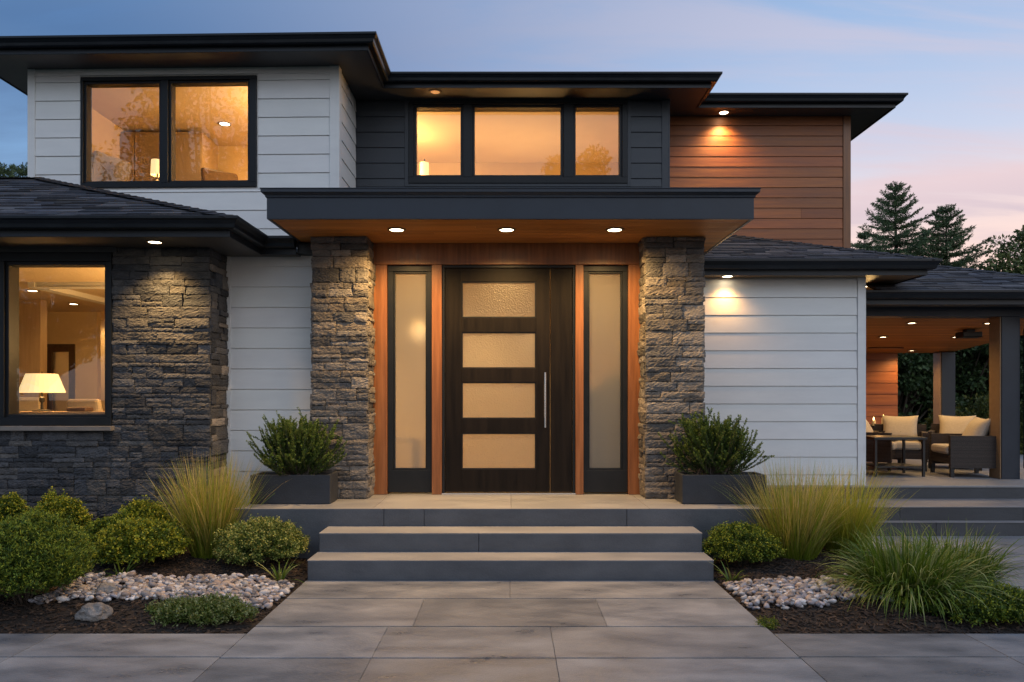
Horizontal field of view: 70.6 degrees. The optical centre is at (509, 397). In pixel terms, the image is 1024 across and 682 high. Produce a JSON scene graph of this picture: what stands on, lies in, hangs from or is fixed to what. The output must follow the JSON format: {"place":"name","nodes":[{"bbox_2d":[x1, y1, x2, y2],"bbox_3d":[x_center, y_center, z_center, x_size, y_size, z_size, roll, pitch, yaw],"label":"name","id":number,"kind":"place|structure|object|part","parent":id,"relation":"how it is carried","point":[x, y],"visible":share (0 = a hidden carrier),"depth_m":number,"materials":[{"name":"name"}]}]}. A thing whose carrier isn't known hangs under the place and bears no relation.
{"place":"outdoors","nodes":[
{"label":"outdoors","id":0,"kind":"place"},
{"bbox_2d":[66,407,93,411],"bbox_3d":[-5.116,0.140,8.610,0.230,0.049,0.180,0,0,0],"label":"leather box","id":1,"kind":"object","parent":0,"point":[77,409],"visible":1,"depth_m":8.53,"materials":[{"name":"brown leather"}]},
{"bbox_2d":[92,150,130,180],"bbox_3d":[-5.686,-2.630,9.871,0.772,1.241,0.740,0,0,20],"label":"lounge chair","id":2,"kind":"object","parent":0,"point":[106,167],"visible":0.06,"depth_m":9.69,"materials":[{"name":"beige fabric"}]},
{"bbox_2d":[0,547,307,633],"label":"soil ground","id":3,"kind":"structure","parent":0,"point":[28,622],"depth_m":5.05,"materials":[{"name":"brown soil"}]},
{"bbox_2d":[0,492,30,521],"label":"globe shrub","id":4,"kind":"object","parent":3,"relation":"on","point":[11,504],"visible":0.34,"depth_m":6.88,"materials":[{"name":"green plant"}]},
{"bbox_2d":[0,504,99,603],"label":"globe shrub","id":5,"kind":"object","parent":3,"relation":"on","point":[38,551],"visible":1,"depth_m":5.09,"materials":[{"name":"leaf"},{"name":"bark"}]},
{"bbox_2d":[18,485,92,535],"bbox_3d":[-4.331,1.192,6.956,0.649,0.686,0.631,0,0,0],"label":"globe shrub","id":6,"kind":"object","parent":3,"relation":"on","point":[74,509],"visible":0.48,"depth_m":6.91,"materials":[{"name":"green plant"}]},
{"bbox_2d":[80,508,131,548],"bbox_3d":[-3.646,1.287,6.593,0.551,0.524,0.599,0,0,-24],"label":"globe shrub","id":7,"kind":"object","parent":3,"relation":"on","point":[95,525],"visible":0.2,"depth_m":6.50,"materials":[{"name":"green plant"}]},
{"bbox_2d":[100,556,145,579],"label":"strappy plant","id":8,"kind":"object","parent":3,"relation":"on","point":[128,568],"visible":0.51,"depth_m":5.98,"materials":[{"name":"green plant"}]},
{"bbox_2d":[90,514,193,566],"bbox_3d":[-3.261,1.274,6.361,0.846,0.509,0.798,0,0,27],"label":"globe shrub","id":9,"kind":"object","parent":3,"relation":"on","point":[128,539],"visible":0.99,"depth_m":6.18,"materials":[{"name":"green plant"}]},
{"bbox_2d":[115,495,175,527],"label":"globe shrub","id":10,"kind":"object","parent":3,"relation":"on","point":[136,508],"visible":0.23,"depth_m":6.85,"materials":[{"name":"green plant"}]},
{"bbox_2d":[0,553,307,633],"bbox_3d":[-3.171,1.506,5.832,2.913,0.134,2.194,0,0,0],"label":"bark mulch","id":11,"kind":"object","parent":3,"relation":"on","point":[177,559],"visible":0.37,"depth_m":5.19,"materials":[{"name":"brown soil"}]},
{"bbox_2d":[74,602,112,621],"bbox_3d":[-2.876,1.467,5.002,0.215,0.109,0.173,0,0,18],"label":"boulder","id":12,"kind":"object","parent":11,"relation":"on","point":[96,611],"visible":1,"depth_m":4.95,"materials":[{"name":"grey stone"}]},
{"bbox_2d":[28,570,294,609],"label":"river pebbles","id":13,"kind":"object","parent":3,"relation":"on","point":[154,586],"visible":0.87,"depth_m":5.53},
{"bbox_2d":[94,582,118,593],"bbox_3d":[-3.022,1.437,5.419,0.190,0.105,0.172,0,0,0],"label":"rock","id":14,"kind":"object","parent":13,"relation":"on","point":[106,587],"visible":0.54,"depth_m":5.38,"materials":[{"name":"grey stone"}]},
{"bbox_2d":[144,591,259,628],"bbox_3d":[-2.148,1.466,5.020,0.866,0.232,0.464,0,0,0],"label":"groundcover","id":15,"kind":"object","parent":3,"relation":"on","point":[211,608],"visible":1,"depth_m":4.94,"materials":[{"name":"green plant"}]},
{"bbox_2d":[125,449,286,559],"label":"golden grass","id":16,"kind":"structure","parent":3,"relation":"on","point":[202,519],"depth_m":6.69,"materials":[{"name":"plant"}]},
{"bbox_2d":[211,513,310,565],"bbox_3d":[-2.240,1.298,6.500,0.842,0.505,0.860,0,0,0],"label":"globe shrub","id":17,"kind":"object","parent":3,"relation":"on","point":[256,539],"visible":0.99,"depth_m":6.31,"materials":[{"name":"green plant"}]},
{"bbox_2d":[255,557,303,582],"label":"strappy plant","id":18,"kind":"object","parent":3,"relation":"on","point":[283,576],"visible":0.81,"depth_m":6.04,"materials":[{"name":"green plant"}]},
{"bbox_2d":[150,158,158,180],"bbox_3d":[-4.729,-2.956,9.700,0.170,0.510,0.170,0,0,0],"label":"table lamp","id":19,"kind":"object","parent":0,"point":[154,171],"visible":0.48,"depth_m":9.63,"materials":[{"name":"beige fabric"}]},
{"bbox_2d":[120,132,217,180],"bbox_3d":[-5.260,-2.955,10.900,1.480,1.890,0.600,0,0,0],"label":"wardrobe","id":20,"kind":"object","parent":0,"point":[196,152],"visible":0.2,"depth_m":10.60,"materials":[{"name":"brown wood"}]},
{"bbox_3d":[-5.750,-2.970,10.610,0.480,1.780,0.019,0,0,0],"label":"door","id":21,"kind":"part","parent":20,"relation":"part of","materials":[{"name":"brown wood"}]},
{"bbox_3d":[-5.260,-2.970,10.610,0.480,1.780,0.019,0,0,0],"label":"door","id":22,"kind":"part","parent":20,"relation":"part of","materials":[{"name":"brown wood"}]},
{"bbox_3d":[-4.770,-2.970,10.610,0.480,1.780,0.019,0,0,0],"label":"door","id":23,"kind":"part","parent":20,"relation":"part of","materials":[{"name":"brown wood"}]},
{"bbox_2d":[201,167,237,180],"bbox_3d":[-3.826,-2.590,9.823,0.660,1.161,0.790,0,0,-40],"label":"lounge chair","id":24,"kind":"object","parent":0,"point":[209,174],"visible":0.12,"depth_m":10.01,"materials":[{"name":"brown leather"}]},
{"bbox_2d":[0,536,1023,681],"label":"paving","id":25,"kind":"structure","parent":0,"point":[509,631],"depth_m":4.50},
{"bbox_2d":[234,493,782,580],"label":"front steps","id":26,"kind":"structure","parent":25,"relation":"on","point":[431,537],"depth_m":6.46,"materials":[{"name":"grey concrete"}]},
{"bbox_2d":[250,472,337,503],"bbox_3d":[-2.156,0.900,7.255,0.784,0.284,0.330,0,0,0],"label":"planter","id":27,"kind":"object","parent":26,"relation":"on","point":[322,488],"visible":0.95,"depth_m":7.09,"materials":[{"name":"concrete"}]},
{"bbox_2d":[246,407,346,475],"bbox_3d":[-2.108,0.451,7.253,1.057,0.723,0.975,0,0,0],"label":"evergreen shrub","id":28,"kind":"object","parent":27,"relation":"on","point":[293,449],"visible":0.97,"depth_m":7.15,"materials":[{"name":"green plant"}]},
{"bbox_2d":[675,472,766,503],"bbox_3d":[2.103,0.900,7.255,0.826,0.284,0.330,0,0,0],"label":"planter","id":29,"kind":"object","parent":26,"relation":"on","point":[693,489],"visible":0.73,"depth_m":7.09,"materials":[{"name":"concrete"}]},
{"bbox_2d":[657,407,774,474],"bbox_3d":[2.067,0.458,7.257,1.128,0.741,0.896,0,0,0],"label":"evergreen shrub","id":30,"kind":"object","parent":29,"relation":"on","point":[717,448],"visible":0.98,"depth_m":7.16,"materials":[{"name":"green plant"}]},
{"bbox_2d":[0,0,1023,270],"label":"sky","id":31,"kind":"structure","parent":0,"point":[956,136],"materials":[{"name":"blue"}]},
{"bbox_2d":[713,544,1023,633],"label":"soil ground","id":32,"kind":"structure","parent":0,"point":[830,608],"depth_m":5.02,"materials":[{"name":"brown soil"}]},
{"bbox_2d":[715,561,748,581],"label":"strappy plant","id":33,"kind":"object","parent":32,"relation":"on","point":[727,577],"visible":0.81,"depth_m":6.07,"materials":[{"name":"green plant"}]},
{"bbox_2d":[702,520,786,564],"bbox_3d":[2.090,1.319,6.506,0.760,0.444,0.731,0,0,0],"label":"globe shrub","id":34,"kind":"object","parent":32,"relation":"on","point":[747,541],"visible":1,"depth_m":6.35,"materials":[{"name":"green plant"}]},
{"bbox_2d":[756,615,779,629],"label":"groundcover","id":35,"kind":"object","parent":32,"relation":"on","point":[766,622],"visible":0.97,"depth_m":4.91,"materials":[{"name":"green plant"}]},
{"bbox_2d":[711,452,870,560],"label":"golden grass","id":36,"kind":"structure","parent":32,"relation":"on","point":[801,530],"depth_m":6.57,"materials":[{"name":"plant"}]},
{"bbox_2d":[722,573,902,609],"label":"river pebbles","id":37,"kind":"object","parent":32,"relation":"on","point":[797,591],"visible":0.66,"depth_m":5.43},
{"bbox_2d":[784,459,913,556],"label":"golden grass","id":38,"kind":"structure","parent":32,"relation":"on","point":[858,520],"depth_m":6.79,"materials":[{"name":"plant"}]},
{"bbox_2d":[885,520,934,548],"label":"strappy plant","id":39,"kind":"object","parent":32,"relation":"on","point":[906,537],"visible":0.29,"depth_m":7.42,"materials":[{"name":"green plant"}]},
{"bbox_2d":[811,517,1019,627],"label":"green grass","id":40,"kind":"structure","parent":32,"relation":"on","point":[891,574],"depth_m":5.24,"materials":[{"name":"green plant"}]},
{"bbox_2d":[886,517,1023,590],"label":"green grass","id":41,"kind":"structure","parent":32,"relation":"on","point":[995,567],"depth_m":5.67,"materials":[{"name":"green plant"}]},
{"bbox_2d":[894,579,1023,626],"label":"groundcover","id":42,"kind":"object","parent":32,"relation":"on","point":[1002,610],"visible":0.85,"depth_m":4.92,"materials":[{"name":"green plant"}]},
{"label":"ground","id":43,"kind":"structure","parent":0,"visible":0},
{"bbox_2d":[0,162,17,176],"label":"conifer tree","id":44,"kind":"object","parent":43,"relation":"on","point":[4,172],"visible":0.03,"depth_m":23.85,"materials":[{"name":"green plant"}]},
{"bbox_2d":[9,162,27,176],"bbox_3d":[-17.039,-3.278,24.794,5.521,9.738,5.241,0,0,-39],"label":"conifer tree","id":45,"kind":"object","parent":43,"relation":"on","point":[22,171],"visible":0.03,"depth_m":24.77,"materials":[{"name":"green plant"}]},
{"bbox_2d":[0,31,942,532],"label":"house","id":46,"kind":"structure","parent":43,"relation":"on","point":[452,339],"depth_m":7.86,"materials":[{"name":"white wood"}]},
{"bbox_2d":[19,397,40,410],"bbox_3d":[-6.254,0.522,9.463,0.660,1.052,0.696,0,0,-10],"label":"armchair","id":47,"kind":"object","parent":46,"relation":"on","point":[29,403],"depth_m":9.15,"materials":[{"name":"beige fabric"}]},
{"bbox_2d":[0,252,113,425],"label":"window","id":48,"kind":"structure","parent":46,"relation":"in","point":[10,262],"depth_m":7.37,"materials":[{"name":"black glass"}]},
{"bbox_2d":[47,344,74,410],"bbox_3d":[-7.449,0.079,12.030,0.472,1.934,0.100,0,0,0],"label":"interior door","id":49,"kind":"structure","parent":46,"relation":"in","point":[60,357],"depth_m":12.02,"materials":[{"name":"brown wood"}]},
{"bbox_2d":[19,411,104,413],"bbox_3d":[-5.300,0.606,8.610,1.400,0.881,0.420,0,0,0],"label":"console table","id":50,"kind":"object","parent":46,"relation":"on","point":[63,412],"visible":0.05,"depth_m":8.40,"materials":[{"name":"brown wood"}]},
{"bbox_2d":[19,372,65,411],"bbox_3d":[-5.564,-0.074,8.600,0.490,0.477,0.490,0,0,0],"label":"table lamp","id":51,"kind":"object","parent":50,"relation":"on","point":[41,382],"visible":0.95,"depth_m":8.46,"materials":[{"name":"beige fabric"}]},
{"bbox_2d":[67,399,102,410],"bbox_3d":[-5.381,0.532,9.563,0.660,1.032,0.696,0,0,15],"label":"armchair","id":52,"kind":"object","parent":46,"relation":"on","point":[96,404],"visible":0.09,"depth_m":9.22,"materials":[{"name":"beige fabric"}]},
{"bbox_2d":[145,240,163,243],"bbox_3d":[-3.481,-1.524,7.090,0.168,0.010,0.168,0,0,0],"label":"recessed downlight","id":53,"kind":"object","parent":46,"relation":"attached to","point":[154,241],"visible":1,"depth_m":7.08,"materials":[{"name":"white metal"}]},
{"bbox_2d":[81,75,256,187],"bbox_3d":[-4.184,-3.258,8.933,2.179,1.360,0.160,0,0,1],"label":"window","id":54,"kind":"structure","parent":46,"relation":"in","point":[167,85],"depth_m":8.87,"materials":[{"name":"black glass"}]},
{"bbox_2d":[218,121,230,126],"bbox_3d":[-4.122,-3.954,10.450,0.184,0.010,0.184,0,0,0],"label":"recessed downlight","id":55,"kind":"object","parent":46,"relation":"attached to","point":[223,123],"visible":1,"depth_m":10.43,"materials":[{"name":"white metal"}]},
{"bbox_2d":[387,227,405,231],"bbox_3d":[-1.121,-1.659,7.155,0.184,0.010,0.184,0,0,0],"label":"recessed downlight","id":56,"kind":"object","parent":46,"relation":"attached to","point":[395,229],"visible":1,"depth_m":7.13,"materials":[{"name":"white metal"}]},
{"bbox_2d":[420,159,428,174],"bbox_3d":[-1.303,-2.820,11.000,0.240,1.620,0.240,0,0,0],"label":"floor lamp","id":57,"kind":"object","parent":46,"relation":"on","point":[424,167],"visible":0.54,"depth_m":10.94,"materials":[{"name":"beige fabric"}]},
{"bbox_2d":[429,89,441,94],"bbox_3d":[-0.987,-4.039,9.560,0.168,0.010,0.168,0,0,0],"label":"recessed downlight","id":58,"kind":"object","parent":46,"relation":"attached to","point":[435,91],"visible":1,"depth_m":9.54,"materials":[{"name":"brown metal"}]},
{"bbox_2d":[445,268,549,491],"bbox_3d":[-0.135,-0.189,7.822,1.136,2.422,0.129,0,0,0],"label":"front door","id":59,"kind":"structure","parent":46,"relation":"in","point":[497,320],"depth_m":7.83,"materials":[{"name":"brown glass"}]},
{"bbox_2d":[497,227,515,231],"bbox_3d":[-0.033,-1.659,7.155,0.184,0.010,0.184,0,0,0],"label":"recessed downlight","id":60,"kind":"object","parent":46,"relation":"attached to","point":[506,229],"visible":1,"depth_m":7.13,"materials":[{"name":"white metal"}]},
{"bbox_2d":[409,102,626,183],"bbox_3d":[0.109,-3.455,9.870,2.962,1.100,0.160,0,0,0],"label":"window","id":61,"kind":"structure","parent":46,"relation":"in","point":[567,110],"depth_m":9.79,"materials":[{"name":"black glass"}]},
{"bbox_2d":[605,227,623,231],"bbox_3d":[1.035,-1.659,7.155,0.184,0.010,0.184,0,0,0],"label":"recessed downlight","id":62,"kind":"object","parent":46,"relation":"attached to","point":[615,229],"visible":1,"depth_m":7.13,"materials":[{"name":"white metal"}]},
{"bbox_2d":[718,110,729,114],"bbox_3d":[3.030,-4.039,10.250,0.168,0.010,0.168,0,0,0],"label":"recessed downlight","id":63,"kind":"object","parent":46,"relation":"attached to","point":[723,112],"visible":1,"depth_m":10.24,"materials":[{"name":"white metal"}]},
{"bbox_2d":[720,275,734,277],"bbox_3d":[2.628,-1.466,8.740,0.168,0.010,0.168,0,0,0],"label":"recessed downlight","id":64,"kind":"object","parent":46,"relation":"attached to","point":[725,276],"visible":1,"depth_m":8.74,"materials":[{"name":"white metal"}]},
{"bbox_2d":[856,230,873,249],"bbox_3d":[15.144,-2.835,31.088,3.896,8.852,3.557,0,0,0],"label":"conifer tree","id":65,"kind":"object","parent":43,"relation":"on","point":[861,236],"visible":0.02,"depth_m":30.88,"materials":[{"name":"green plant"}]},
{"bbox_2d":[767,265,1023,535],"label":"covered patio","id":66,"kind":"structure","parent":43,"relation":"on","point":[941,305],"depth_m":9.50,"materials":[{"name":"grey stone"}]},
{"bbox_2d":[866,420,901,471],"bbox_3d":[5.489,0.670,10.905,0.655,0.800,0.710,0,0,40],"label":"wicker armchair","id":67,"kind":"object","parent":66,"relation":"on","point":[886,451],"visible":0.3,"depth_m":10.54,"materials":[{"name":"brown wicker"}]},
{"bbox_2d":[866,435,926,476],"bbox_3d":[5.280,0.802,10.050,0.720,0.535,0.560,0,0,0],"label":"coffee table","id":68,"kind":"object","parent":66,"relation":"on","point":[903,465],"visible":0.77,"depth_m":9.80,"materials":[{"name":"black metal"}]},
{"bbox_2d":[873,415,927,470],"bbox_3d":[5.880,0.670,10.907,0.710,0.800,0.655,0,0,28],"label":"wicker armchair","id":69,"kind":"object","parent":66,"relation":"on","point":[904,425],"visible":0.54,"depth_m":10.92,"materials":[{"name":"beige fabric"}]},
{"bbox_2d":[927,415,981,470],"bbox_3d":[6.787,0.670,11.006,0.710,0.800,0.655,0,0,35],"label":"wicker armchair","id":70,"kind":"object","parent":66,"relation":"on","point":[953,424],"visible":0.18,"depth_m":11.11,"materials":[{"name":"beige fabric"}]},
{"bbox_2d":[929,417,995,477],"bbox_3d":[6.262,0.670,9.979,0.655,0.800,0.710,0,0,10],"label":"wicker armchair","id":71,"kind":"object","parent":66,"relation":"on","point":[973,445],"visible":0.99,"depth_m":9.68,"materials":[{"name":"black wicker"}]},
{"bbox_2d":[955,329,981,337],"bbox_3d":[6.721,-0.937,10.600,0.300,0.118,0.210,0,0,0],"label":"ceiling heater","id":72,"kind":"object","parent":66,"relation":"hanging from","point":[969,333],"visible":1,"depth_m":10.52,"materials":[{"name":"black metal"}]},
{"bbox_2d":[851,181,974,262],"bbox_3d":[14.852,-3.408,27.827,6.950,10.000,6.635,0,0,19],"label":"conifer tree","id":73,"kind":"object","parent":43,"relation":"on","point":[913,241],"visible":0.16,"depth_m":27.59,"materials":[{"name":"green plant"}]},
{"bbox_2d":[897,353,957,422],"bbox_3d":[8.945,-0.460,17.130,2.892,4.148,2.865,0,0,0],"label":"hedge tree","id":74,"kind":"object","parent":43,"relation":"on","point":[915,373],"visible":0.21,"depth_m":16.30,"materials":[{"name":"green plant"}]},
{"bbox_2d":[903,350,970,424],"bbox_3d":[10.254,-0.779,17.931,2.640,4.828,3.051,0,0,0],"label":"hedge tree","id":75,"kind":"object","parent":43,"relation":"on","point":[926,414],"visible":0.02,"depth_m":17.28,"materials":[{"name":"green plant"}]},
{"bbox_2d":[914,203,993,268],"bbox_3d":[16.220,-2.839,27.024,6.157,8.860,6.139,0,0,0],"label":"conifer tree","id":76,"kind":"object","parent":43,"relation":"on","point":[940,239],"visible":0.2,"depth_m":26.62,"materials":[{"name":"green plant"}]},
{"bbox_2d":[918,270,1022,423],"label":"hedge tree","id":77,"kind":"object","parent":43,"relation":"on","point":[971,378],"visible":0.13,"depth_m":16.44,"materials":[{"name":"green plant"}]},
{"bbox_2d":[920,392,1022,454],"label":"garden shrub","id":78,"kind":"object","parent":43,"relation":"on","point":[983,413],"visible":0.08,"depth_m":14.09,"materials":[{"name":"green plant"}]},
{"bbox_2d":[976,225,1023,274],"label":"leafy tree","id":79,"kind":"object","parent":43,"relation":"on","point":[1017,262],"visible":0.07,"depth_m":25.43,"materials":[{"name":"green plant"}]},
{"bbox_2d":[1020,335,1022,420],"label":"hedge tree","id":80,"kind":"object","parent":43,"relation":"on","point":[1021,394],"visible":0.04,"depth_m":16.71,"materials":[{"name":"green plant"}]},
{"bbox_2d":[1020,401,1022,454],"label":"garden shrub","id":81,"kind":"object","parent":43,"relation":"on","point":[1021,418],"visible":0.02,"depth_m":14.48,"materials":[{"name":"green plant"}]}
]}

